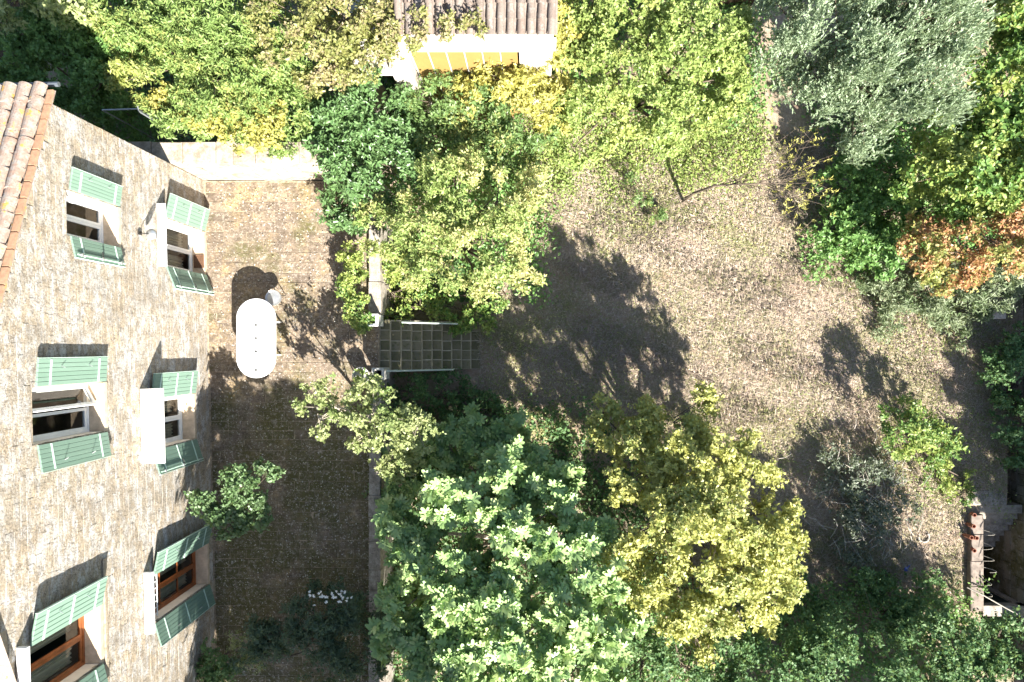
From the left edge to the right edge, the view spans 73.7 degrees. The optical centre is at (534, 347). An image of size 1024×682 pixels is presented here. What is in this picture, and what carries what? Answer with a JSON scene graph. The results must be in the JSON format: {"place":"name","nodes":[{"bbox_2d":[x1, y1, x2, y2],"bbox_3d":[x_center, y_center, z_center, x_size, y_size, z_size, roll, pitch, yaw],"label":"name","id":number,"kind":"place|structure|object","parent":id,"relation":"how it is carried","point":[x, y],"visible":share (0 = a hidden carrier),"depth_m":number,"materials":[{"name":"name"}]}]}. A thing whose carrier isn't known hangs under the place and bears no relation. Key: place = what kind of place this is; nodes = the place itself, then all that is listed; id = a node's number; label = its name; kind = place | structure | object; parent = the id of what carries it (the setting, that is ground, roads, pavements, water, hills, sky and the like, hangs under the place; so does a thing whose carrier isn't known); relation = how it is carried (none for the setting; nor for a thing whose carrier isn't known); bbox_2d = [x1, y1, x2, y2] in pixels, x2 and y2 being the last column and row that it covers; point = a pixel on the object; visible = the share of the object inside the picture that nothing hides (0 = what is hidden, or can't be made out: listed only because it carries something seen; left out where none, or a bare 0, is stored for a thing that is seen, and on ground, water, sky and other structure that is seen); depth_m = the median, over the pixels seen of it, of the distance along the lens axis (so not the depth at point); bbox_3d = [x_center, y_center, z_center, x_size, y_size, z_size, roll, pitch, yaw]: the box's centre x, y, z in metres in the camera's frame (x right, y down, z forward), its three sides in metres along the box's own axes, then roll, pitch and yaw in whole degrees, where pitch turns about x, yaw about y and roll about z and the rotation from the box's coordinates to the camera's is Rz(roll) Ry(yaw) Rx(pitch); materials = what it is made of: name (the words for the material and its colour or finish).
{"place":"outdoors","nodes":[
{"label":"outdoors","id":0,"kind":"place"},
{"bbox_2d":[193,255,203,267],"bbox_3d":[-8.729,-2.246,17.737,0.260,0.030,0.340,-1,90,0],"label":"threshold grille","id":1,"kind":"object","parent":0,"point":[196,260],"visible":1,"depth_m":17.73,"materials":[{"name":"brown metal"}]},
{"bbox_2d":[204,181,391,681],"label":"patio","id":2,"kind":"structure","parent":0,"point":[232,431],"depth_m":17.92,"materials":[{"name":"stone"}]},
{"bbox_2d":[194,637,241,681],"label":"shrub","id":3,"kind":"object","parent":2,"relation":"on","point":[210,670],"visible":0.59,"depth_m":16.83,"materials":[{"name":"green plant"}]},
{"bbox_2d":[183,456,285,541],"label":"shrub","id":4,"kind":"object","parent":2,"relation":"on","point":[235,477],"visible":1,"depth_m":15.76,"materials":[{"name":"green plant"}]},
{"bbox_2d":[128,141,343,180],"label":"garden wall","id":5,"kind":"structure","parent":2,"relation":"on","point":[212,161],"depth_m":16.29,"materials":[{"name":"stone"}]},
{"bbox_2d":[145,80,290,156],"bbox_3d":[-7.422,-5.314,16.032,3.429,1.170,1.598,7,90,0],"label":"creeper","id":6,"kind":"object","parent":5,"relation":"attached to","point":[160,92],"visible":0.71,"depth_m":15.77,"materials":[{"name":"yellow plant"}]},
{"bbox_2d":[224,629,268,674],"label":"shrub","id":7,"kind":"object","parent":2,"relation":"on","point":[237,642],"visible":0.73,"depth_m":16.96,"materials":[{"name":"green plant"}]},
{"bbox_2d":[236,298,280,377],"bbox_3d":[-7.003,-0.243,17.519,0.990,0.749,2.000,0,90,0],"label":"garden table","id":8,"kind":"object","parent":2,"relation":"on","point":[256,322],"visible":1,"depth_m":17.15,"materials":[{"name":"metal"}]},
{"bbox_2d":[265,290,285,305],"bbox_3d":[-6.701,-1.282,17.686,0.410,0.411,0.404,0,90,0],"label":"stool","id":9,"kind":"object","parent":2,"relation":"on","point":[273,297],"visible":0.93,"depth_m":17.49,"materials":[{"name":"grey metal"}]},
{"bbox_2d":[217,188,374,635],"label":"fallen leaves","id":10,"kind":"object","parent":2,"relation":"on","point":[289,409],"visible":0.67,"depth_m":17.88,"materials":[{"name":"brown plant"}]},
{"bbox_2d":[227,576,398,681],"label":"oleander","id":11,"kind":"object","parent":2,"relation":"on","point":[341,617],"visible":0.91,"depth_m":16.62,"materials":[{"name":"green plant"}]},
{"bbox_2d":[334,240,379,335],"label":"shrub","id":12,"kind":"object","parent":2,"relation":"on","point":[347,293],"visible":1,"depth_m":17.16,"materials":[{"name":"green plant"}]},
{"bbox_2d":[352,367,369,382],"bbox_3d":[-4.463,0.715,17.620,0.450,0.559,0.450,0,90,0],"label":"plant pot","id":13,"kind":"object","parent":2,"relation":"on","point":[358,372],"visible":0.81,"depth_m":17.49,"materials":[{"name":"white ceramic"}]},
{"bbox_2d":[365,314,383,326],"bbox_3d":[-4.133,-0.706,17.640,0.315,0.721,0.314,0,90,0],"label":"gate post","id":14,"kind":"object","parent":2,"relation":"on","point":[378,322],"visible":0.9,"depth_m":17.42,"materials":[{"name":"grey concrete"}]},
{"bbox_2d":[372,367,389,379],"bbox_3d":[-3.974,0.662,17.640,0.316,0.721,0.316,0,90,0],"label":"gate post","id":15,"kind":"object","parent":2,"relation":"on","point":[381,371],"visible":0.64,"depth_m":17.52,"materials":[{"name":"grey concrete"}]},
{"bbox_2d":[0,0,996,655],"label":"ground","id":16,"kind":"structure","parent":0,"point":[10,2],"depth_m":21.35,"materials":[{"name":"soil"}]},
{"bbox_2d":[48,0,1023,681],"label":"ground","id":17,"kind":"structure","parent":0,"point":[784,118],"depth_m":19.60,"materials":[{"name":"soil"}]},
{"bbox_2d":[0,0,99,34],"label":"bush","id":18,"kind":"object","parent":17,"relation":"on","point":[60,8],"visible":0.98,"depth_m":14.70,"materials":[{"name":"green plant"}]},
{"bbox_2d":[0,0,171,141],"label":"ivy","id":19,"kind":"object","parent":17,"relation":"on","point":[46,40],"visible":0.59,"depth_m":15.82,"materials":[{"name":"green plant"}]},
{"bbox_2d":[0,81,215,681],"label":"stone house","id":20,"kind":"structure","parent":17,"relation":"on","point":[106,557],"depth_m":13.52,"materials":[{"name":"stone"}]},
{"bbox_2d":[30,604,103,681],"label":"window","id":21,"kind":"structure","parent":20,"relation":"in","point":[90,637],"depth_m":13.02,"materials":[{"name":"brown wood"}]},
{"bbox_2d":[32,382,107,441],"bbox_3d":[-8.728,1.170,12.613,0.436,1.965,0.973,-1,90,0],"label":"window","id":22,"kind":"structure","parent":20,"relation":"in","point":[94,410],"depth_m":13.39,"materials":[{"name":"white paint"}]},
{"bbox_2d":[66,195,120,246],"bbox_3d":[-8.819,-2.493,13.391,0.439,1.593,0.830,-1,90,0],"label":"window","id":23,"kind":"structure","parent":20,"relation":"in","point":[108,225],"depth_m":14.09,"materials":[{"name":"white paint"}]},
{"bbox_2d":[138,229,156,239],"bbox_3d":[-8.440,-2.479,14.879,0.365,0.122,0.250,-1,90,0],"label":"wall lamp","id":24,"kind":"object","parent":20,"relation":"attached to","point":[151,234],"visible":1,"depth_m":14.88,"materials":[{"name":"glass"}]},
{"bbox_2d":[164,394,196,443],"bbox_3d":[-8.767,1.716,16.122,0.547,2.038,1.129,-1,90,0],"label":"window","id":25,"kind":"structure","parent":20,"relation":"in","point":[185,417],"depth_m":17.05,"materials":[{"name":"white paint"}]},
{"bbox_2d":[154,543,209,612],"bbox_3d":[-8.674,5.557,16.327,0.546,2.604,1.039,-1,90,0],"label":"window","id":26,"kind":"structure","parent":20,"relation":"in","point":[199,567],"depth_m":17.15,"materials":[{"name":"brown wood"}]},
{"bbox_2d":[166,223,205,274],"bbox_3d":[-8.871,-2.464,16.861,0.545,1.982,1.121,-1,90,0],"label":"window","id":27,"kind":"structure","parent":20,"relation":"in","point":[196,241],"depth_m":17.61,"materials":[{"name":"white paint"}]},
{"bbox_2d":[102,104,212,141],"bbox_3d":[-9.111,-5.470,17.790,2.063,3.620,0.367,15,90,0],"label":"arbour","id":28,"kind":"object","parent":17,"relation":"on","point":[137,108],"visible":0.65,"depth_m":16.33,"materials":[{"name":"grey metal"}]},
{"bbox_2d":[78,0,331,160],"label":"bush","id":29,"kind":"object","parent":17,"relation":"on","point":[214,39],"visible":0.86,"depth_m":15.46,"materials":[{"name":"green plant"}]},
{"bbox_2d":[288,57,436,236],"bbox_3d":[-4.127,-4.739,17.596,3.397,4.241,3.816,-15,90,0],"label":"laurel bush","id":30,"kind":"object","parent":17,"relation":"on","point":[356,104],"visible":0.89,"depth_m":16.34,"materials":[{"name":"green plant"}]},
{"bbox_2d":[289,372,445,484],"bbox_3d":[-4.023,1.719,17.542,3.562,4.324,2.251,35,90,0],"label":"bush","id":31,"kind":"object","parent":17,"relation":"on","point":[403,429],"visible":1,"depth_m":15.97,"materials":[{"name":"green plant"}]},
{"bbox_2d":[368,372,394,681],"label":"retaining wall","id":32,"kind":"structure","parent":17,"relation":"on","point":[379,571],"depth_m":17.77,"materials":[{"name":"grey concrete"}]},
{"bbox_2d":[368,184,394,317],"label":"retaining wall","id":33,"kind":"structure","parent":17,"relation":"on","point":[379,302],"depth_m":17.75,"materials":[{"name":"grey concrete"}]},
{"bbox_2d":[380,320,479,369],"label":"staircase","id":34,"kind":"structure","parent":17,"relation":"on","point":[412,346],"depth_m":18.73,"materials":[{"name":"stone"}]},
{"bbox_2d":[386,368,454,371],"bbox_3d":[-2.961,0.586,18.163,1.567,2.064,0.047,0,90,0],"label":"handrail","id":35,"kind":"object","parent":34,"relation":"on","point":[396,370],"visible":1,"depth_m":17.78,"materials":[{"name":"metal"}]},
{"bbox_2d":[401,321,457,324],"bbox_3d":[-2.737,-0.651,18.301,1.323,1.938,0.047,0,90,0],"label":"handrail","id":36,"kind":"object","parent":34,"relation":"on","point":[434,323],"visible":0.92,"depth_m":17.88,"materials":[{"name":"metal"}]},
{"bbox_2d":[382,248,509,338],"bbox_3d":[-2.800,-1.353,18.769,4.132,1.939,2.310,17,90,0],"label":"ivy","id":37,"kind":"object","parent":17,"relation":"on","point":[430,298],"visible":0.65,"depth_m":18.79,"materials":[{"name":"green plant"}]},
{"bbox_2d":[343,0,557,120],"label":"garden shed","id":38,"kind":"structure","parent":17,"relation":"on","point":[526,30],"depth_m":14.55,"materials":[{"name":"white paint"}]},
{"bbox_2d":[240,0,489,101],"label":"creeper","id":39,"kind":"object","parent":38,"relation":"attached to","point":[354,28],"visible":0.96,"depth_m":14.74,"materials":[{"name":"green plant"}]},
{"bbox_2d":[351,139,553,306],"bbox_3d":[-2.033,-2.959,17.530,5.006,4.374,3.962,0,90,0],"label":"tree","id":40,"kind":"object","parent":17,"relation":"on","point":[495,218],"visible":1,"depth_m":16.11,"materials":[{"name":"green plant"}]},
{"bbox_2d":[386,366,520,427],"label":"ivy","id":41,"kind":"object","parent":17,"relation":"on","point":[476,395],"visible":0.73,"depth_m":19.04,"materials":[{"name":"green plant"}]},
{"bbox_2d":[383,67,559,200],"bbox_3d":[-1.575,-5.446,17.795,4.403,3.836,3.022,16,90,0],"label":"bush","id":42,"kind":"object","parent":17,"relation":"on","point":[504,138],"visible":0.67,"depth_m":16.60,"materials":[{"name":"green plant"}]},
{"bbox_2d":[362,401,649,681],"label":"fig tree","id":43,"kind":"object","parent":17,"relation":"on","point":[470,608],"visible":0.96,"depth_m":15.21,"materials":[{"name":"green plant"}]},
{"bbox_2d":[449,0,584,136],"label":"bush","id":44,"kind":"object","parent":17,"relation":"on","point":[524,85],"visible":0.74,"depth_m":16.04,"materials":[{"name":"yellow plant"}]},
{"bbox_2d":[35,0,1023,681],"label":"ground cover","id":45,"kind":"object","parent":17,"relation":"on","point":[533,288],"visible":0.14,"depth_m":19.31,"materials":[{"name":"green plant"}]},
{"bbox_2d":[390,248,674,681],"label":"undergrowth","id":46,"kind":"object","parent":17,"relation":"on","point":[589,483],"visible":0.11,"depth_m":19.39,"materials":[{"name":"green plant"}]},
{"bbox_2d":[622,171,668,225],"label":"weeds","id":47,"kind":"object","parent":17,"relation":"on","point":[661,214],"visible":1,"depth_m":18.80,"materials":[{"name":"green plant"}]},
{"bbox_2d":[515,92,779,216],"bbox_3d":[3.140,-5.514,19.312,7.768,0.819,3.605,0,90,0],"label":"scrub","id":48,"kind":"object","parent":17,"relation":"on","point":[564,176],"visible":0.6,"depth_m":19.41,"materials":[{"name":"green plant"}]},
{"bbox_2d":[541,0,758,174],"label":"tree","id":49,"kind":"object","parent":17,"relation":"on","point":[667,37],"visible":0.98,"depth_m":15.84,"materials":[{"name":"green plant"}]},
{"bbox_2d":[616,612,771,681],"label":"hedge shrub","id":50,"kind":"object","parent":17,"relation":"on","point":[665,664],"visible":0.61,"depth_m":16.21,"materials":[{"name":"green plant"}]},
{"bbox_2d":[584,379,810,671],"bbox_3d":[3.860,4.178,16.822,5.282,5.782,6.859,0,90,0],"label":"tree","id":51,"kind":"object","parent":17,"relation":"on","point":[690,509],"visible":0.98,"depth_m":15.35,"materials":[{"name":"yellow plant"}]},
{"bbox_2d":[714,0,754,5],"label":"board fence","id":52,"kind":"object","parent":17,"relation":"on","point":[733,1],"visible":0.63,"depth_m":19.40,"materials":[{"name":"brown wood"}]},
{"bbox_2d":[466,123,1016,527],"bbox_3d":[5.956,-0.612,19.548,15.853,0.300,11.630,0,90,0],"label":"clover","id":53,"kind":"object","parent":17,"relation":"on","point":[548,221],"visible":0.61,"depth_m":19.55,"materials":[{"name":"green plant"}]},
{"bbox_2d":[681,124,837,247],"bbox_3d":[6.069,-4.296,18.149,2.954,3.113,3.517,-42,90,0],"label":"sapling","id":54,"kind":"object","parent":17,"relation":"on","point":[746,184],"visible":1,"depth_m":17.27,"materials":[{"name":"brown plant"}]},
{"bbox_2d":[727,572,864,681],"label":"hedge shrub","id":55,"kind":"object","parent":17,"relation":"on","point":[806,660],"visible":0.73,"depth_m":16.34,"materials":[{"name":"green plant"}]},
{"bbox_2d":[779,417,934,576],"bbox_3d":[9.571,4.322,19.043,3.923,1.317,4.689,-30,90,0],"label":"shrub","id":56,"kind":"object","parent":17,"relation":"on","point":[852,516],"visible":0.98,"depth_m":19.00,"materials":[{"name":"green plant"}]},
{"bbox_2d":[750,0,999,169],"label":"tree","id":57,"kind":"object","parent":17,"relation":"on","point":[855,72],"visible":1,"depth_m":14.61,"materials":[{"name":"green plant"}]},
{"bbox_2d":[804,132,971,282],"bbox_3d":[9.037,-3.658,18.417,3.722,2.596,3.673,-43,90,0],"label":"shrub","id":58,"kind":"object","parent":17,"relation":"on","point":[870,238],"visible":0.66,"depth_m":18.18,"materials":[{"name":"green plant"}]},
{"bbox_2d":[822,566,976,681],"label":"hedge shrub","id":59,"kind":"object","parent":17,"relation":"on","point":[904,618],"visible":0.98,"depth_m":17.95,"materials":[{"name":"green plant"}]},
{"bbox_2d":[918,533,929,542],"bbox_3d":[11.159,5.468,19.550,0.356,0.060,0.230,-19,90,0],"label":"broken ring","id":60,"kind":"object","parent":17,"relation":"on","point":[920,540],"visible":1,"depth_m":19.53,"materials":[{"name":"metal"}]},
{"bbox_2d":[877,391,977,506],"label":"weeds","id":61,"kind":"object","parent":17,"relation":"on","point":[921,433],"visible":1,"depth_m":18.14,"materials":[{"name":"green plant"}]},
{"bbox_2d":[852,249,1023,353],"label":"weeds","id":62,"kind":"object","parent":17,"relation":"on","point":[935,306],"visible":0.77,"depth_m":18.76,"materials":[{"name":"plant"}]},
{"bbox_2d":[887,0,1023,229],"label":"shrub","id":63,"kind":"object","parent":17,"relation":"on","point":[972,174],"visible":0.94,"depth_m":15.64,"materials":[{"name":"green plant"}]},
{"bbox_2d":[895,198,1023,299],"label":"shrub","id":64,"kind":"object","parent":17,"relation":"on","point":[933,254],"visible":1,"depth_m":16.16,"materials":[{"name":"orange plant"}]},
{"bbox_2d":[962,532,973,539],"bbox_3d":[12.331,5.362,19.455,0.148,0.330,0.112,15,90,0],"label":"clay pipe","id":65,"kind":"object","parent":17,"relation":"on","point":[971,537],"visible":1,"depth_m":19.39,"materials":[{"name":"orange ceramic"}]},
{"bbox_2d":[964,522,975,527],"bbox_3d":[12.406,5.047,19.455,0.136,0.330,0.116,0,90,0],"label":"clay pipe","id":66,"kind":"object","parent":17,"relation":"on","point":[971,525],"visible":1,"depth_m":19.39,"materials":[{"name":"orange ceramic"}]},
{"bbox_2d":[934,605,1023,681],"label":"hedge shrub","id":67,"kind":"object","parent":17,"relation":"on","point":[981,646],"visible":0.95,"depth_m":16.34,"materials":[{"name":"green plant"}]},
{"bbox_2d":[976,309,1005,318],"bbox_3d":[12.800,-0.938,19.198,0.381,0.803,0.283,0,90,0],"label":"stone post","id":68,"kind":"object","parent":17,"relation":"on","point":[997,315],"visible":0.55,"depth_m":18.80,"materials":[{"name":"grey stone"}]},
{"bbox_2d":[974,320,1023,472],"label":"shrub","id":69,"kind":"object","parent":17,"relation":"on","point":[1008,364],"visible":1,"depth_m":18.71,"materials":[{"name":"green plant"}]},
{"bbox_2d":[980,547,986,638],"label":"path","id":70,"kind":"structure","parent":0,"point":[985,559],"depth_m":21.20,"materials":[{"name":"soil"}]},
{"bbox_2d":[966,513,983,610],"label":"parapet wall","id":71,"kind":"structure","parent":70,"relation":"on","point":[975,566],"depth_m":19.42,"materials":[{"name":"grey concrete"}]},
{"bbox_2d":[966,490,1021,546],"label":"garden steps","id":72,"kind":"structure","parent":70,"relation":"on","point":[999,527],"depth_m":19.81,"materials":[{"name":"concrete"}]},
{"bbox_2d":[980,585,1023,616],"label":"end wall","id":73,"kind":"structure","parent":70,"relation":"on","point":[1002,599],"depth_m":19.55,"materials":[{"name":"grey concrete"}]},
{"bbox_2d":[986,289,1023,671],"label":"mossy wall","id":74,"kind":"structure","parent":70,"relation":"on","point":[1006,553],"depth_m":20.05,"materials":[{"name":"stone"}]},
{"bbox_2d":[967,587,1023,617],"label":"cable","id":75,"kind":"object","parent":74,"relation":"attached to","point":[993,601],"visible":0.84,"depth_m":19.18,"materials":[{"name":"metal"}]}
]}

